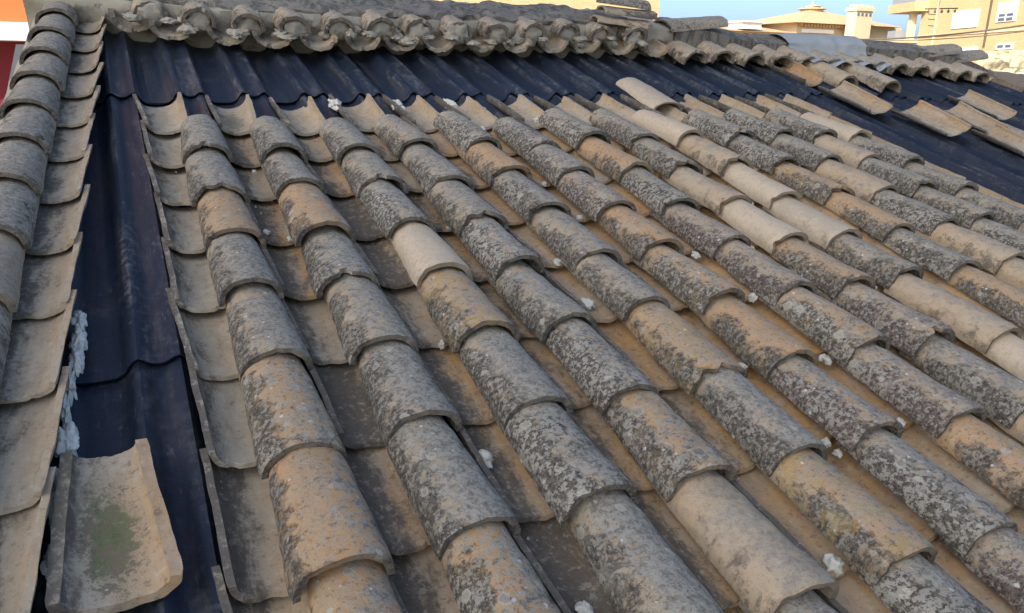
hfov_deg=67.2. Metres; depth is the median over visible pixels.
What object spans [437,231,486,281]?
channel tile
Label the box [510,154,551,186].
channel tile
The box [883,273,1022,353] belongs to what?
cover tile
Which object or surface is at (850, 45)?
flashing
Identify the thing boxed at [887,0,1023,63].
apartment block
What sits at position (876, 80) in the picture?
cover tile
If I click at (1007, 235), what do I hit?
cover tile
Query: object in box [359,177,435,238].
cover tile
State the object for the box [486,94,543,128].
channel tile
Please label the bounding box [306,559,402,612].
cover tile
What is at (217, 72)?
corrugated sheet
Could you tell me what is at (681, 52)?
cover tile
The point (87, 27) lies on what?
channel tile
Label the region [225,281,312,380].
cover tile
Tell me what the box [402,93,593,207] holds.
corrugated sheet
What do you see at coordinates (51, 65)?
cover tile
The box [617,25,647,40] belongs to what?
cover tile
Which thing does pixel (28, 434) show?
channel tile
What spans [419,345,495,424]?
channel tile
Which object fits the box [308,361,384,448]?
channel tile
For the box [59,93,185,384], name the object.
corrugated sheet
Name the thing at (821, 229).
cover tile
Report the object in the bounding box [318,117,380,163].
cover tile
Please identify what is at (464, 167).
channel tile
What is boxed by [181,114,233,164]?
cover tile
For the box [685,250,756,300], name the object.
channel tile
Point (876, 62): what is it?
cover tile
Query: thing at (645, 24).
cover tile
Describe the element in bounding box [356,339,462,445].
cover tile
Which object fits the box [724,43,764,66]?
cover tile
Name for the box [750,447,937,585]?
cover tile
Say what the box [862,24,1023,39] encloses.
overhead cable
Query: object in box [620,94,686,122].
channel tile
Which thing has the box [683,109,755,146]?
cover tile
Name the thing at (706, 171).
channel tile
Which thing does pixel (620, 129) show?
cover tile
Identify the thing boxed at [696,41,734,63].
cover tile
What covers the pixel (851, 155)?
cover tile
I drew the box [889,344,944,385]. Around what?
channel tile
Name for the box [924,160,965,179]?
channel tile
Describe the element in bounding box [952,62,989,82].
cover tile
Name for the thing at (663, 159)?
cover tile
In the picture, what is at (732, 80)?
corrugated sheet
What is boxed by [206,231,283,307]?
cover tile
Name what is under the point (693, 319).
channel tile
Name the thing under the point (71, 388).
foam bead
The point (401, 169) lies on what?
channel tile
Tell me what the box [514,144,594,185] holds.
cover tile
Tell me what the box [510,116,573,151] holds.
channel tile
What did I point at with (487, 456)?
foam lump
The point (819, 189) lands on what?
cover tile
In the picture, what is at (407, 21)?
cover tile
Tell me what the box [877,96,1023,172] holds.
corrugated sheet
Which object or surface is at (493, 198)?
channel tile
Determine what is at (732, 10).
sky
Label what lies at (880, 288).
channel tile
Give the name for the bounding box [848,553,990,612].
cover tile
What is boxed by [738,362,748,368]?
foam lump
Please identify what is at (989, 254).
cover tile
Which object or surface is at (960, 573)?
channel tile
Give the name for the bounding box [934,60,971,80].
cover tile
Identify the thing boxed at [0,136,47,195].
cover tile
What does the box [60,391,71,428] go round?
foam bead
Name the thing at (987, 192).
channel tile
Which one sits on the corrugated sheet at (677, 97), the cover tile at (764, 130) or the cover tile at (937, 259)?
the cover tile at (764, 130)
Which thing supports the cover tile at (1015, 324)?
on the corrugated sheet
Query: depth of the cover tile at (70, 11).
3.25 m
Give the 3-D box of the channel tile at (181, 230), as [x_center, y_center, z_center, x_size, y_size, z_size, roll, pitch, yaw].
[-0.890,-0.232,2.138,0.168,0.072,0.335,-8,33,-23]
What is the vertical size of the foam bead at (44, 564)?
0.041 m
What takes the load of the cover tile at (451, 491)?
on the corrugated sheet at (306, 369)
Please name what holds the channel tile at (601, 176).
on the corrugated sheet at (510, 99)
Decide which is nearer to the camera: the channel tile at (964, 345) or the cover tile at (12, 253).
the cover tile at (12, 253)
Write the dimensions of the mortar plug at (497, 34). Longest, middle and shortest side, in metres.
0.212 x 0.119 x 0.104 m
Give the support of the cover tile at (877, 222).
on the corrugated sheet at (677, 97)
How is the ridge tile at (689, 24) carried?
on the ridge wall at (723, 38)
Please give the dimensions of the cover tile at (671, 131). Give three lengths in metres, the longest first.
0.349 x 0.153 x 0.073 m
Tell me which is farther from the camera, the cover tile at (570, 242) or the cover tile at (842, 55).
the cover tile at (842, 55)
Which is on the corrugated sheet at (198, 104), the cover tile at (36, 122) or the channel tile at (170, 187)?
the channel tile at (170, 187)
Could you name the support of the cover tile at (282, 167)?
on the corrugated sheet at (198, 104)
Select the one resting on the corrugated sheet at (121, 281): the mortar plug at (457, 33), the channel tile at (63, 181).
the channel tile at (63, 181)
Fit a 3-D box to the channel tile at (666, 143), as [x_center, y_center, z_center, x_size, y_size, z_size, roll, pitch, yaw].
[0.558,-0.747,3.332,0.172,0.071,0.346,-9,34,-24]
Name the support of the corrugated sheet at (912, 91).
on the corrugated sheet at (991, 150)
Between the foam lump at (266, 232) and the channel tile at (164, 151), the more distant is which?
the channel tile at (164, 151)
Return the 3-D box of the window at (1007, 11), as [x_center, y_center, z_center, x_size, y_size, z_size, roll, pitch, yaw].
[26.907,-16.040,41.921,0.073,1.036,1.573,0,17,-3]
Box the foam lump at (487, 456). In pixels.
[478,449,494,468]
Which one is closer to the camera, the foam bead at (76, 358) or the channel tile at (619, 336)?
the foam bead at (76, 358)
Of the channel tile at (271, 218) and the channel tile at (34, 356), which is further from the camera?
the channel tile at (271, 218)
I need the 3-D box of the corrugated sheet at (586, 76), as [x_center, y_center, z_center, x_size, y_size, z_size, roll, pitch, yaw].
[0.593,-1.313,4.260,0.995,0.060,0.929,-8,36,-25]
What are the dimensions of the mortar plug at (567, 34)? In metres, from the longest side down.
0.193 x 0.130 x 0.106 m
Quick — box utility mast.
[925,0,957,44]
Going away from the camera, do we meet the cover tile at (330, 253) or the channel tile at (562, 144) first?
the cover tile at (330, 253)
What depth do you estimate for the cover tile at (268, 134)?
2.52 m
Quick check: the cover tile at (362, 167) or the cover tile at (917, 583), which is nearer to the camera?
the cover tile at (917, 583)
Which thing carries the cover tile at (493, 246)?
on the corrugated sheet at (198, 104)
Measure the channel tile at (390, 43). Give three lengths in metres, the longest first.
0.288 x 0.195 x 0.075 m
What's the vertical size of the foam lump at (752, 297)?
0.032 m
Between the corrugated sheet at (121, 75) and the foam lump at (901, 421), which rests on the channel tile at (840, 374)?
the foam lump at (901, 421)
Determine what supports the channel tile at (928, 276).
on the corrugated sheet
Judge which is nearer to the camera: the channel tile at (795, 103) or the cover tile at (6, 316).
the cover tile at (6, 316)
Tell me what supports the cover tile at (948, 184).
on the corrugated sheet at (973, 166)
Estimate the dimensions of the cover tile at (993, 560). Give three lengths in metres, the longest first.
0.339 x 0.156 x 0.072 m
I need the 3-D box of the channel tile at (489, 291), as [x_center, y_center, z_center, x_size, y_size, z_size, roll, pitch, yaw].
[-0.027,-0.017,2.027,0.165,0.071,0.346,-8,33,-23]
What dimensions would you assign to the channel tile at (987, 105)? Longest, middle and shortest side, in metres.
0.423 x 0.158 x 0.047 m
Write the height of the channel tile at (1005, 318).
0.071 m
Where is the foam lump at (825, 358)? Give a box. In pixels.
[818,353,831,365]
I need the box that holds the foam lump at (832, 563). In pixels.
[822,553,843,576]
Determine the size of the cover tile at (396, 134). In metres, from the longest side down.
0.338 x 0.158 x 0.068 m
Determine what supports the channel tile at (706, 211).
on the corrugated sheet at (510, 99)
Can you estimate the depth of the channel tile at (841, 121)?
3.85 m
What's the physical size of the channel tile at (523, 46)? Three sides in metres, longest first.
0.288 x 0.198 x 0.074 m
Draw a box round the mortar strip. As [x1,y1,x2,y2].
[989,70,1023,91]
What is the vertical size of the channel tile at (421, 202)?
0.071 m
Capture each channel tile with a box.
[0,289,76,403]
[0,366,69,514]
[0,466,56,612]
[12,232,82,319]
[25,184,89,254]
[39,144,92,203]
[45,438,182,612]
[48,113,94,161]
[56,85,100,126]
[60,62,103,97]
[67,15,104,32]
[68,41,103,72]
[71,24,106,51]
[108,8,147,31]
[132,92,187,134]
[140,120,184,168]
[143,154,190,205]
[148,19,189,39]
[154,192,204,253]
[161,237,224,312]
[165,287,238,380]
[186,357,256,468]
[199,448,305,602]
[205,94,256,134]
[206,26,247,45]
[211,565,310,612]
[222,133,260,167]
[223,151,276,200]
[240,194,293,245]
[250,29,291,48]
[252,234,322,299]
[269,96,324,135]
[280,117,332,161]
[280,295,346,364]
[292,148,353,196]
[299,33,337,50]
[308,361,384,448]
[326,194,383,240]
[328,93,384,131]
[343,34,379,50]
[343,118,408,160]
[344,445,430,554]
[353,236,413,288]
[380,285,447,348]
[382,35,418,50]
[382,94,438,132]
[383,144,420,191]
[383,545,459,612]
[387,179,452,231]
[400,116,458,156]
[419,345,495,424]
[422,34,454,52]
[435,96,497,129]
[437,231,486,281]
[439,152,488,188]
[444,415,553,522]
[462,35,495,52]
[474,186,532,224]
[474,281,535,338]
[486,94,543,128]
[486,116,516,155]
[500,38,531,52]
[502,516,615,612]
[505,222,563,267]
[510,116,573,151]
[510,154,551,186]
[518,337,591,408]
[521,259,617,322]
[532,180,591,221]
[534,96,594,125]
[536,36,567,52]
[566,149,612,183]
[568,39,599,53]
[570,403,653,490]
[575,93,635,123]
[579,220,631,263]
[594,126,626,150]
[597,318,679,391]
[601,38,633,54]
[605,179,650,215]
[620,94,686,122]
[621,261,688,310]
[624,149,661,178]
[634,39,668,56]
[634,489,739,609]
[635,124,672,147]
[644,215,696,254]
[658,387,755,473]
[660,178,702,207]
[669,94,724,117]
[671,147,712,175]
[674,307,752,370]
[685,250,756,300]
[691,54,717,61]
[698,94,765,118]
[700,206,758,248]
[706,172,755,203]
[716,143,760,171]
[716,466,851,578]
[719,54,737,61]
[723,605,744,612]
[734,95,801,116]
[745,295,826,355]
[746,369,832,439]
[750,57,767,63]
[754,202,775,217]
[755,246,788,268]
[759,169,804,198]
[764,93,831,117]
[766,61,823,86]
[777,58,785,64]
[800,112,871,133]
[802,196,861,230]
[812,570,891,612]
[817,352,914,429]
[818,80,892,113]
[827,437,938,541]
[860,229,923,268]
[871,134,912,152]
[875,282,903,304]
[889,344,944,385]
[891,100,971,135]
[900,423,1015,512]
[923,268,1003,317]
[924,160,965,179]
[930,535,1018,612]
[935,101,1007,133]
[947,89,1016,119]
[953,336,1015,376]
[971,124,1023,155]
[975,183,1023,208]
[977,76,993,80]
[984,417,1023,446]
[1003,317,1023,339]
[1004,505,1023,536]
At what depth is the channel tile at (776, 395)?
1.81 m
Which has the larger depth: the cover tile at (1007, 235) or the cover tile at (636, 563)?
the cover tile at (1007, 235)
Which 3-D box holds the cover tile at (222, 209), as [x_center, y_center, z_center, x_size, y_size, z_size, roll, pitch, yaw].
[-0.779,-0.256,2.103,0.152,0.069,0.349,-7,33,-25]
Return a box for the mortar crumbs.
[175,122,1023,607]
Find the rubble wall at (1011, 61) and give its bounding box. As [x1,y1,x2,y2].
[976,50,1023,74]
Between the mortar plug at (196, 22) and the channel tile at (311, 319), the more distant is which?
the mortar plug at (196, 22)
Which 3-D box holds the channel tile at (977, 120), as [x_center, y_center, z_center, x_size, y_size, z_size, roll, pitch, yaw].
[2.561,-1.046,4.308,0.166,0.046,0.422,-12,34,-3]
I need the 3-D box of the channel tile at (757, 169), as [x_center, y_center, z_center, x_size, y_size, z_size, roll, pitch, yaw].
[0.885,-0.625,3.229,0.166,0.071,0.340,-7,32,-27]
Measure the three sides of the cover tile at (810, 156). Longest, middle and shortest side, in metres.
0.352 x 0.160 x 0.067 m
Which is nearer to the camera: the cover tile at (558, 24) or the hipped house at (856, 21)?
the cover tile at (558, 24)
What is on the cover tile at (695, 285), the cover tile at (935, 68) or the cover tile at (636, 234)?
the cover tile at (636, 234)
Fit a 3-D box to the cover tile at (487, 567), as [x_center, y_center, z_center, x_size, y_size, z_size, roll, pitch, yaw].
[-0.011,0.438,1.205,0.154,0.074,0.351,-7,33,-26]
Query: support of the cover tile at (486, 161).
on the corrugated sheet at (510, 99)
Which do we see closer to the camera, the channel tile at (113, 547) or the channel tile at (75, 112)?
the channel tile at (113, 547)
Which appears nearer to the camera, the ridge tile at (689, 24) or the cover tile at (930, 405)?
the cover tile at (930, 405)
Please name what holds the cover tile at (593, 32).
on the mortar plug at (601, 35)
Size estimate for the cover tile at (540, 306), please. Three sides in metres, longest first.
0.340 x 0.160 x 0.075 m
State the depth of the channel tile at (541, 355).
1.81 m
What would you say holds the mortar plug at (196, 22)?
attached to the channel tile at (166, 32)
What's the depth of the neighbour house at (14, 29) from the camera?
6.10 m
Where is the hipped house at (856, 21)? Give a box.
[721,1,901,40]
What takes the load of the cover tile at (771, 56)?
on the channel tile at (800, 73)
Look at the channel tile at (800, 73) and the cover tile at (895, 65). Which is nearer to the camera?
the channel tile at (800, 73)
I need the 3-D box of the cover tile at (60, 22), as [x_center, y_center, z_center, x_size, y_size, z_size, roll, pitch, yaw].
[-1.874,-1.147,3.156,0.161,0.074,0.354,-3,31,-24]
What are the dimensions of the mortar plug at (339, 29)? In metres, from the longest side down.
0.205 x 0.131 x 0.090 m
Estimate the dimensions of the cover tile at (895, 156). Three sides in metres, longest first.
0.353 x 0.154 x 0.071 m
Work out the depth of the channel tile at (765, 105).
3.94 m
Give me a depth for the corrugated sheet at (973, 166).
3.85 m
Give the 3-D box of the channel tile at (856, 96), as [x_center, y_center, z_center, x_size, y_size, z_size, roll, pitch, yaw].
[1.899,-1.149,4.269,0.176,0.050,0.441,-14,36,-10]
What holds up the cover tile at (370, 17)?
on the mortar plug at (380, 29)
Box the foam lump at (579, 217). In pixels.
[576,215,582,220]
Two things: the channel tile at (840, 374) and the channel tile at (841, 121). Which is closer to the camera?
the channel tile at (840, 374)
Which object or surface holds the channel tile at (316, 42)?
on the corrugated sheet at (217, 72)
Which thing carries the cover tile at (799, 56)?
on the cover tile at (834, 76)
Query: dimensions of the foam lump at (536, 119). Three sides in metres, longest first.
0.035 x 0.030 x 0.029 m
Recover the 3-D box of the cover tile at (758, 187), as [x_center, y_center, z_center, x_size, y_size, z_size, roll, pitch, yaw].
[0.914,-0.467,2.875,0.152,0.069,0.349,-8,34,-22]
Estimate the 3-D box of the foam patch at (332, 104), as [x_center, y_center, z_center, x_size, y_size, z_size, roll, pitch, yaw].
[-0.698,-0.798,3.046,0.061,0.040,0.115,-8,36,-25]
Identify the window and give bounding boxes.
[801,29,833,33]
[951,9,979,28]
[962,47,977,50]
[995,0,1018,21]
[995,42,1013,49]
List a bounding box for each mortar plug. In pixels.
[122,0,177,28]
[176,2,212,34]
[226,7,262,39]
[272,20,311,41]
[318,13,361,41]
[361,21,402,42]
[397,23,435,45]
[443,20,480,46]
[482,27,513,45]
[511,20,548,46]
[554,26,587,46]
[586,22,617,47]
[622,28,647,49]
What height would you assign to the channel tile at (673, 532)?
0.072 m
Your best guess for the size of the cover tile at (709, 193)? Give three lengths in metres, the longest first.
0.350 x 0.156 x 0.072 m
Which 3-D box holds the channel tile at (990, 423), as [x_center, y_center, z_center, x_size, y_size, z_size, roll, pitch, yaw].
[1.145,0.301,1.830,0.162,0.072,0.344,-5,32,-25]
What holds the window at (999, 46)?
in the apartment block at (972, 15)
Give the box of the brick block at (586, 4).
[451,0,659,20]
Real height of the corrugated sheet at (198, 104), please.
0.057 m
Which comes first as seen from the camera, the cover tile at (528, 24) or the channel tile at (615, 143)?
the channel tile at (615, 143)
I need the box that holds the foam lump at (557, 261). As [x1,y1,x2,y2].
[553,258,562,266]
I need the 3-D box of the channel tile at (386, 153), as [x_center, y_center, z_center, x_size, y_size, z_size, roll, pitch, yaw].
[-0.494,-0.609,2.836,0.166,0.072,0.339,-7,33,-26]
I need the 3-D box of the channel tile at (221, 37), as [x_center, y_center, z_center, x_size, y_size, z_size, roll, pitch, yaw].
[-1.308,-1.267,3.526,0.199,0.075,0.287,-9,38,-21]
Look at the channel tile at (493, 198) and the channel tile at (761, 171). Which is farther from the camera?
the channel tile at (761, 171)
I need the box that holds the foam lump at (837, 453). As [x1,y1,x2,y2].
[832,448,842,458]
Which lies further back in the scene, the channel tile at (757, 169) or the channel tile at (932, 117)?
the channel tile at (932, 117)
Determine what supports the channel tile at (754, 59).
on the corrugated sheet at (732, 80)
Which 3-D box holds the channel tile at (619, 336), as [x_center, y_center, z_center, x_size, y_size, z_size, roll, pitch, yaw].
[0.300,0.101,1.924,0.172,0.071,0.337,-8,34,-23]
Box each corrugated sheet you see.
[31,355,223,612]
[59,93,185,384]
[78,30,162,104]
[136,37,401,103]
[150,93,441,286]
[300,358,461,442]
[348,46,589,101]
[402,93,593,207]
[521,49,726,99]
[590,93,726,110]
[664,58,836,99]
[743,93,1023,204]
[823,69,951,103]
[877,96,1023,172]
[893,70,1023,106]
[976,80,1023,97]
[1005,104,1023,127]
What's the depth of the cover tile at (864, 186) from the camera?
3.01 m
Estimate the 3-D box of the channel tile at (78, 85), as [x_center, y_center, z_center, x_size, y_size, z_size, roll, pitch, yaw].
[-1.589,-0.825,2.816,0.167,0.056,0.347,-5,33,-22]
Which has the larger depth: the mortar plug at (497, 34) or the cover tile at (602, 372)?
the mortar plug at (497, 34)
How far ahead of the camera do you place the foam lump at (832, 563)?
1.39 m
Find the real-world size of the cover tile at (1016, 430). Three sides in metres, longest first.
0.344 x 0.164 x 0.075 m
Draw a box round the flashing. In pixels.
[770,33,891,70]
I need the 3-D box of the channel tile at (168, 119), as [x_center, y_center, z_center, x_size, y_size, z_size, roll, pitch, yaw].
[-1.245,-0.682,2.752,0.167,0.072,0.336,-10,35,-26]
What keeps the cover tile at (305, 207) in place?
on the corrugated sheet at (198, 104)
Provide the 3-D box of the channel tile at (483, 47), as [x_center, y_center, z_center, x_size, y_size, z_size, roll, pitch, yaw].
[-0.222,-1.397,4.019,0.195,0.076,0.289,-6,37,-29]
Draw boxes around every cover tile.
[0,74,60,120]
[0,102,56,154]
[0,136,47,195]
[0,177,39,248]
[0,229,25,311]
[0,300,12,395]
[9,50,68,90]
[19,29,71,65]
[27,11,75,45]
[35,1,77,24]
[130,0,168,16]
[180,1,215,27]
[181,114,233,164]
[185,146,250,206]
[197,186,266,251]
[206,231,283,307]
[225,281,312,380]
[230,5,265,31]
[237,352,347,479]
[249,116,307,163]
[261,147,325,197]
[267,447,394,603]
[272,6,309,33]
[277,181,355,246]
[300,225,380,297]
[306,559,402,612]
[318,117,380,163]
[320,9,354,33]
[323,273,418,364]
[339,146,408,197]
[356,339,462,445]
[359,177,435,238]
[360,8,395,32]
[371,114,438,156]
[378,415,520,559]
[390,220,472,285]
[399,13,432,34]
[399,143,473,193]
[415,266,519,353]
[420,178,508,236]
[433,110,502,152]
[438,16,471,38]
[439,521,560,612]
[455,140,532,185]
[457,214,543,281]
[458,325,573,430]
[476,15,509,38]
[486,259,596,341]
[488,400,636,524]
[490,168,571,221]
[492,117,560,154]
[514,16,546,37]
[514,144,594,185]
[526,206,622,272]
[539,108,610,148]
[544,316,658,414]
[549,16,580,36]
[549,169,636,221]
[561,252,669,321]
[567,489,723,612]
[575,135,653,181]
[583,21,612,39]
[589,108,659,148]
[590,15,652,28]
[595,388,736,501]
[596,0,650,10]
[596,5,658,19]
[597,203,683,259]
[616,77,682,110]
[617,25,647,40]
[619,165,700,214]
[623,299,747,394]
[624,136,702,177]
[630,109,704,145]
[630,243,744,314]
[649,201,750,258]
[652,470,839,612]
[662,165,751,213]
[666,40,707,63]
[672,133,753,175]
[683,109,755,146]
[689,292,817,378]
[693,366,827,476]
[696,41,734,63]
[710,198,808,253]
[713,238,817,306]
[718,161,801,208]
[721,108,796,143]
[721,133,800,173]
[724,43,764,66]
[738,590,837,612]
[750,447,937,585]
[751,44,792,67]
[759,285,890,364]
[760,132,842,170]
[761,236,875,298]
[762,194,862,248]
[764,108,837,143]
[765,161,854,204]
[766,353,902,450]
[776,45,814,63]
[800,112,870,141]
[802,60,857,86]
[806,158,899,202]
[808,233,923,288]
[809,50,843,69]
[814,133,881,168]
[815,190,914,240]
[818,280,954,356]
[827,342,986,438]
[833,52,865,66]
[835,427,1017,555]
[842,61,900,92]
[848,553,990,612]
[850,135,924,168]
[856,54,887,72]
[858,157,938,196]
[868,227,981,279]
[870,189,960,235]
[871,53,908,74]
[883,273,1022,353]
[893,56,929,76]
[898,333,1023,428]
[900,185,996,229]
[903,161,978,195]
[914,57,950,78]
[915,222,1023,273]
[918,413,1023,509]
[932,264,1023,327]
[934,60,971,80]
[938,526,1023,612]
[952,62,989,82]
[955,187,1023,229]
[970,217,1023,251]
[977,332,1023,380]
[982,257,1023,290]
[987,413,1023,443]
[990,122,1023,135]
[1007,319,1023,330]
[1018,222,1023,231]
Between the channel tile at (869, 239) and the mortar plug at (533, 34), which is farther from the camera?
the mortar plug at (533, 34)
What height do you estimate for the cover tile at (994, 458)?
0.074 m
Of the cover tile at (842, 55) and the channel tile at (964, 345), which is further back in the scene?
the cover tile at (842, 55)
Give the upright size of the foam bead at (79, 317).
0.047 m
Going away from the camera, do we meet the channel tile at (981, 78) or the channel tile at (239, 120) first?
the channel tile at (239, 120)
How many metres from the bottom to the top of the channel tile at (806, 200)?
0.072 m
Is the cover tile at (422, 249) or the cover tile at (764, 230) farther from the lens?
the cover tile at (764, 230)
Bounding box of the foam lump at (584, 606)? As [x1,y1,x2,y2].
[575,600,592,612]
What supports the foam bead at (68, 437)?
on the corrugated sheet at (155, 405)
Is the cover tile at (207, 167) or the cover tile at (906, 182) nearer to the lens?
the cover tile at (207, 167)
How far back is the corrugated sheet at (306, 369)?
1.67 m
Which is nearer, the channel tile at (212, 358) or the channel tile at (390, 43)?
the channel tile at (212, 358)
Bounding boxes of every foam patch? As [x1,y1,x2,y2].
[328,99,341,111]
[391,99,404,109]
[443,98,457,108]
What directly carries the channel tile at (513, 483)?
on the corrugated sheet at (306, 369)
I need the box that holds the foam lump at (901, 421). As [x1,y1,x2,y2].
[896,417,906,426]
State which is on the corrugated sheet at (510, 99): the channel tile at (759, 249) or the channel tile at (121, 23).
the channel tile at (759, 249)
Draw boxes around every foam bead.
[40,544,49,579]
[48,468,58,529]
[54,421,79,457]
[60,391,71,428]
[66,362,77,406]
[68,323,87,349]
[68,343,84,376]
[71,310,87,331]
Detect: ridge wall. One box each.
[23,0,673,59]
[659,16,993,75]
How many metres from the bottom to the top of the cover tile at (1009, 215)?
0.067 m
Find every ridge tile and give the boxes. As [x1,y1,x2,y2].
[653,16,728,32]
[916,44,962,57]
[950,50,988,62]
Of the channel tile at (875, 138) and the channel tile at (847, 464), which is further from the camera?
the channel tile at (875, 138)
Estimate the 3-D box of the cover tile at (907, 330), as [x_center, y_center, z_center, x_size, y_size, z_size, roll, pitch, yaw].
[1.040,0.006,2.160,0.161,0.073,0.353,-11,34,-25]
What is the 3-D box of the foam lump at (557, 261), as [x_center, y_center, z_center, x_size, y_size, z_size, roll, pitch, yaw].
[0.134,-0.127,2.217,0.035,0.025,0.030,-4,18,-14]
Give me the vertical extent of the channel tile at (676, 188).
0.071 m
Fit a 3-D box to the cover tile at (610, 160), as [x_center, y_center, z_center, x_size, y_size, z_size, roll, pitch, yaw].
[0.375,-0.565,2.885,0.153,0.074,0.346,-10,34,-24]
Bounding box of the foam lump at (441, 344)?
[438,339,444,349]
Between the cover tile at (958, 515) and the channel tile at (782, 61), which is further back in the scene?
the channel tile at (782, 61)
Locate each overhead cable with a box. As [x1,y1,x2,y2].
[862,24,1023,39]
[889,31,1023,40]
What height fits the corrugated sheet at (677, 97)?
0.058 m
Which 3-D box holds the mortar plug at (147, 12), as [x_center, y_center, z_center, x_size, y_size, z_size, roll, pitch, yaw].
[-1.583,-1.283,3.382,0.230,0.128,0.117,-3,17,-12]
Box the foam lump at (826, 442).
[821,437,830,447]
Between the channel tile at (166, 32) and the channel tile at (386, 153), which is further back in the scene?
the channel tile at (166, 32)
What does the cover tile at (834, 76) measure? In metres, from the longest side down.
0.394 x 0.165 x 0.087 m
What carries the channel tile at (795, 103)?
on the corrugated sheet at (973, 166)
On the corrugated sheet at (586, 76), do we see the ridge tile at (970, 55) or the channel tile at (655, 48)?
the channel tile at (655, 48)
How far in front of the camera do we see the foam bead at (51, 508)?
1.27 m
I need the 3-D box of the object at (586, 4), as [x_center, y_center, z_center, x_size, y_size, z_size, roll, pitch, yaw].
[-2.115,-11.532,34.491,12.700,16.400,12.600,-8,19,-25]
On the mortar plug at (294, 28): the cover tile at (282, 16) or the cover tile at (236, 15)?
the cover tile at (282, 16)
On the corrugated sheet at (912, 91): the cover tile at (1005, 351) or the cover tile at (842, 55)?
the cover tile at (842, 55)
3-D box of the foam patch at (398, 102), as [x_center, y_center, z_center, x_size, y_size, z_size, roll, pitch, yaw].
[-0.470,-0.819,3.144,0.051,0.042,0.107,-8,36,-25]
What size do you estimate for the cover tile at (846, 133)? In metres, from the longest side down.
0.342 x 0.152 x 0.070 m
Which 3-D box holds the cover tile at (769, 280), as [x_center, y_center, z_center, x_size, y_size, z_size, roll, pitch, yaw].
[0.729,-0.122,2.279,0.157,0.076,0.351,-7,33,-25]
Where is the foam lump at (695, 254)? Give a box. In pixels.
[691,251,700,258]
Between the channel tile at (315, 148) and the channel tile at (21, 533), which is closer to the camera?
the channel tile at (21, 533)
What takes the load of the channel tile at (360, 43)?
attached to the ridge wall at (89, 11)
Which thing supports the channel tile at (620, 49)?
on the corrugated sheet at (586, 76)
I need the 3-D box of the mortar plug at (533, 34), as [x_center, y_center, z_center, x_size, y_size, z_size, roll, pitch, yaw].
[0.091,-1.448,4.087,0.212,0.138,0.091,-4,18,-15]
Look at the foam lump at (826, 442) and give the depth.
1.69 m
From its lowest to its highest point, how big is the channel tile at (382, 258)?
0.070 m
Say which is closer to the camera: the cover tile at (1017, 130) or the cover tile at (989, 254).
the cover tile at (989, 254)
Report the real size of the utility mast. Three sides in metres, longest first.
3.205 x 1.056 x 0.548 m
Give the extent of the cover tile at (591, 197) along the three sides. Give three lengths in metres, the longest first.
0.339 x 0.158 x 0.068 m
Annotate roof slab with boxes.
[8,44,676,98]
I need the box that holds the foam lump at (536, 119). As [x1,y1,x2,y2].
[533,117,538,122]
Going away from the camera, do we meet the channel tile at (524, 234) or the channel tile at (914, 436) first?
the channel tile at (914, 436)
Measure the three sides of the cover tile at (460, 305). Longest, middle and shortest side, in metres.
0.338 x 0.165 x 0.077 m
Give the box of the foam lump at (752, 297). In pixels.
[748,293,757,303]
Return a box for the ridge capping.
[158,0,630,26]
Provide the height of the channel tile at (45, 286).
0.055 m
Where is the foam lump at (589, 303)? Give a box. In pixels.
[581,298,595,309]
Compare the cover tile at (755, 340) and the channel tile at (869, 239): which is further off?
the channel tile at (869, 239)
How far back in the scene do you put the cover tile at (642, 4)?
4.31 m
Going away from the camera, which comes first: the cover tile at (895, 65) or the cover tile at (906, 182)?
the cover tile at (906, 182)
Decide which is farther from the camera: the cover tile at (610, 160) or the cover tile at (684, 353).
the cover tile at (610, 160)
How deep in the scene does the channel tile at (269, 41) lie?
3.50 m
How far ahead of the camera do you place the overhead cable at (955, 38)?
21.47 m
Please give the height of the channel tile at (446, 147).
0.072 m
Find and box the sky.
[659,0,921,44]
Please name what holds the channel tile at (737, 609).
on the corrugated sheet at (306, 369)
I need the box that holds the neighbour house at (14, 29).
[0,0,28,104]
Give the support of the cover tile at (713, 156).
on the cover tile at (758, 187)
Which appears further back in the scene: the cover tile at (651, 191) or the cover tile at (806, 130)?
the cover tile at (806, 130)
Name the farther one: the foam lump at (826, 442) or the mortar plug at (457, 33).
the mortar plug at (457, 33)
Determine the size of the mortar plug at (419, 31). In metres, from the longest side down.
0.204 x 0.130 x 0.105 m
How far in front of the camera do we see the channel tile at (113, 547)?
1.22 m
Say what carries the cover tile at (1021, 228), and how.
on the cover tile
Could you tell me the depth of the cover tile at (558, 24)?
4.17 m
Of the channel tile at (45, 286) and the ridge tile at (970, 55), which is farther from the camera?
the ridge tile at (970, 55)
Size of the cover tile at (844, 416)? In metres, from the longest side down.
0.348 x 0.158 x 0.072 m
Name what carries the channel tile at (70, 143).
on the corrugated sheet at (121, 281)
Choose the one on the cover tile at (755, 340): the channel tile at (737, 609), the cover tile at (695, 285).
the cover tile at (695, 285)
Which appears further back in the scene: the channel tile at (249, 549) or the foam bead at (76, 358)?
the foam bead at (76, 358)
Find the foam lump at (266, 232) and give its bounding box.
[263,229,270,235]
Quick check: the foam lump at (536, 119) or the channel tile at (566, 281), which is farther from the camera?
the foam lump at (536, 119)
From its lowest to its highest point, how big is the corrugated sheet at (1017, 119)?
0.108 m
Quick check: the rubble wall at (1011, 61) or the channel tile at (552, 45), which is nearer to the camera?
the channel tile at (552, 45)
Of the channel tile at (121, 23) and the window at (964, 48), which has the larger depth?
the window at (964, 48)

